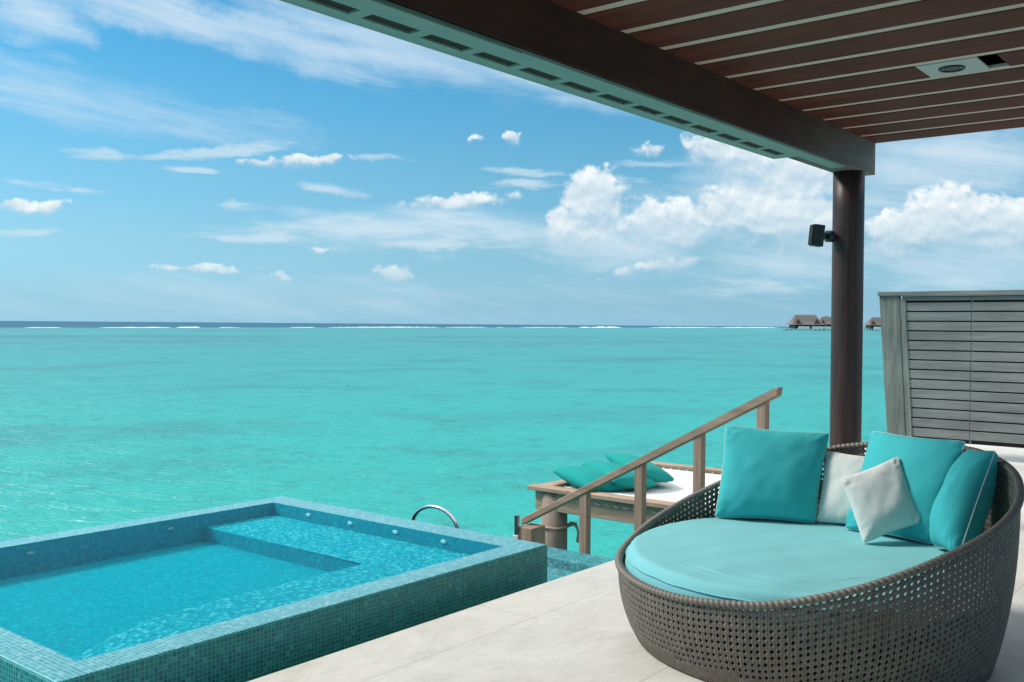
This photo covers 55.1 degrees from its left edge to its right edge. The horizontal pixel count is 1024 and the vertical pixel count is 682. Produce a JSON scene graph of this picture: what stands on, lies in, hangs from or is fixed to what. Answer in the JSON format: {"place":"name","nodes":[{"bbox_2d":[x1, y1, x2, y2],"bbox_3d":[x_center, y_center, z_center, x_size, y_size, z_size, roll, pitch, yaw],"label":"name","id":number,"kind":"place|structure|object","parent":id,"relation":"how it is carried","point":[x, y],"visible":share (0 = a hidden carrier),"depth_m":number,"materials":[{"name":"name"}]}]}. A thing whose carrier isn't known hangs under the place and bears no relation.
{"place":"outdoors","nodes":[
{"label":"outdoors","id":0,"kind":"place"},
{"bbox_2d":[0,321,886,558],"bbox_3d":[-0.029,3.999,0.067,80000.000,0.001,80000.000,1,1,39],"label":"sea","id":1,"kind":"structure","parent":0,"point":[476,427],"depth_m":46.07,"materials":[{"name":"teal liquid"}]},
{"bbox_2d":[26,326,773,327],"bbox_3d":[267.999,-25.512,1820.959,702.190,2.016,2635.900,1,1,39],"label":"reef foam","id":2,"kind":"object","parent":1,"relation":"on","point":[315,327],"visible":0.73,"depth_m":1491.60,"materials":[{"name":"white"}]},
{"bbox_2d":[527,461,822,549],"bbox_3d":[1.929,2.936,10.650,2.490,2.800,2.600,1,1,39],"label":"wooden platform","id":3,"kind":"object","parent":1,"relation":"on","point":[619,505],"visible":0.29,"depth_m":10.24,"materials":[{"name":"brown wood"}]},
{"bbox_2d":[540,521,578,542],"bbox_3d":[0.475,2.011,10.351,0.394,0.217,0.322,1,1,39],"label":"rope","id":4,"kind":"object","parent":3,"relation":"hanging from","point":[571,523],"visible":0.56,"depth_m":10.33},
{"bbox_2d":[553,466,628,491],"bbox_3d":[0.850,1.471,10.452,0.620,0.245,0.817,0,1,-28],"label":"pillow","id":5,"kind":"object","parent":3,"relation":"on","point":[579,476],"visible":0.62,"depth_m":10.22,"materials":[{"name":"teal fabric"}]},
{"bbox_2d":[582,461,655,488],"bbox_3d":[1.112,1.444,10.601,0.588,0.248,1.011,0,1,-24],"label":"pillow","id":6,"kind":"object","parent":3,"relation":"on","point":[627,480],"visible":0.56,"depth_m":10.31,"materials":[{"name":"teal fabric"}]},
{"bbox_2d":[605,453,673,482],"bbox_3d":[1.390,1.408,10.898,0.552,0.265,1.099,0,1,-20],"label":"pillow","id":7,"kind":"object","parent":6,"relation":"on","point":[656,473],"visible":0.6,"depth_m":10.64,"materials":[{"name":"teal fabric"}]},
{"bbox_2d":[785,315,824,330],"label":"stilt villa","id":8,"kind":"object","parent":1,"relation":"in","point":[808,322],"visible":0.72,"depth_m":1016.06,"materials":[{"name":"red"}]},
{"bbox_2d":[819,317,830,330],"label":"stilt villa","id":9,"kind":"object","parent":1,"relation":"in","point":[826,321],"visible":0.29,"depth_m":1044.07,"materials":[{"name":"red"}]},
{"bbox_2d":[863,317,880,330],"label":"stilt villa","id":10,"kind":"object","parent":1,"relation":"in","point":[873,323],"visible":0.5,"depth_m":1024.77,"materials":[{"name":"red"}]},
{"bbox_2d":[0,0,1023,326],"label":"sky","id":11,"kind":"structure","parent":0,"point":[227,161],"materials":[{"name":"blue"}]},
{"bbox_2d":[248,444,1023,681],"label":"terrace floor","id":12,"kind":"structure","parent":0,"point":[575,627],"depth_m":4.58,"materials":[{"name":"beige concrete"}]},
{"bbox_2d":[0,496,546,681],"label":"infinity pool","id":13,"kind":"structure","parent":12,"relation":"in","point":[246,591],"depth_m":5.55,"materials":[{"name":"tile"}]},
{"bbox_2d":[411,504,459,528],"bbox_3d":[-0.649,1.856,8.132,0.650,1.008,0.100,1,1,39],"label":"ladder handrail","id":14,"kind":"object","parent":13,"relation":"attached to","point":[442,509],"visible":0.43,"depth_m":8.08,"materials":[{"name":"silver metal"}]},
{"bbox_2d":[547,547,614,581],"bbox_3d":[-2.051,2.036,5.567,3.278,1.111,5.245,1,1,39],"label":"overflow channel","id":15,"kind":"object","parent":12,"relation":"attached to","point":[561,563],"depth_m":6.67,"materials":[{"name":"tile"}]},
{"bbox_2d":[519,387,782,554],"bbox_3d":[1.090,1.650,8.103,2.565,2.644,0.225,1,1,39],"label":"stair handrail","id":16,"kind":"object","parent":12,"relation":"attached to","point":[532,532],"visible":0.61,"depth_m":8.12,"materials":[{"name":"brown wood"}]},
{"bbox_2d":[513,514,519,539],"bbox_3d":[0.041,2.055,8.811,0.060,0.995,0.050,1,1,39],"label":"steel post","id":17,"kind":"object","parent":16,"relation":"attached to","point":[516,525],"visible":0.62,"depth_m":8.79,"materials":[{"name":"grey metal"}]},
{"bbox_2d":[615,442,1023,681],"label":"daybed","id":18,"kind":"object","parent":12,"relation":"on","point":[754,585],"visible":0.81,"depth_m":4.03,"materials":[{"name":"wicker"}]},
{"bbox_2d":[715,425,828,522],"bbox_3d":[1.432,0.727,5.407,0.596,0.496,0.269,1,1,17],"label":"pillow","id":19,"kind":"object","parent":18,"relation":"on","point":[771,474],"visible":1,"depth_m":5.34,"materials":[{"name":"teal fabric"}]},
{"bbox_2d":[816,451,864,523],"bbox_3d":[1.829,0.795,5.279,0.328,0.374,0.243,1,1,39],"label":"pillow","id":20,"kind":"object","parent":18,"relation":"on","point":[834,505],"visible":0.48,"depth_m":5.27,"materials":[{"name":"white fabric"}]},
{"bbox_2d":[841,457,919,542],"bbox_3d":[1.824,0.785,4.862,0.338,0.399,0.205,0,1,-9],"label":"pillow","id":21,"kind":"object","parent":18,"relation":"on","point":[881,502],"visible":1,"depth_m":4.82,"materials":[{"name":"white fabric"}]},
{"bbox_2d":[845,431,965,543],"bbox_3d":[1.984,0.736,4.984,0.287,0.503,0.563,0,1,-33],"label":"pillow","id":22,"kind":"object","parent":18,"relation":"on","point":[926,463],"visible":0.56,"depth_m":4.86,"materials":[{"name":"teal fabric"}]},
{"bbox_2d":[929,449,997,555],"bbox_3d":[2.120,0.745,4.600,0.335,0.471,0.256,0,1,-18],"label":"pillow","id":23,"kind":"object","parent":18,"relation":"on","point":[961,507],"visible":0.87,"depth_m":4.54,"materials":[{"name":"teal fabric"}]},
{"bbox_2d":[829,170,864,454],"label":"column","id":24,"kind":"structure","parent":12,"relation":"on","point":[848,210],"depth_m":7.56,"materials":[{"name":"brown wood"}]},
{"bbox_2d":[280,0,1023,175],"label":"pergola roof","id":25,"kind":"structure","parent":24,"relation":"on","point":[832,86],"depth_m":5.06,"materials":[{"name":"brown wood"}]},
{"bbox_2d":[915,56,989,77],"bbox_3d":[2.471,-1.526,5.501,0.318,0.020,0.312,1,1,39],"label":"ceiling spotlight","id":26,"kind":"object","parent":25,"relation":"attached to","point":[955,67],"visible":1,"depth_m":5.48,"materials":[{"name":"grey metal"}]},
{"bbox_2d":[808,224,835,246],"bbox_3d":[2.385,-0.810,7.564,0.235,0.173,0.099,0,1,-25],"label":"speaker","id":27,"kind":"object","parent":24,"relation":"attached to","point":[819,235],"visible":1,"depth_m":7.51},
{"bbox_2d":[877,290,1023,447],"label":"privacy screen","id":28,"kind":"object","parent":12,"relation":"on","point":[953,367],"visible":0.97,"depth_m":11.30,"materials":[{"name":"grey wood"}]}
]}

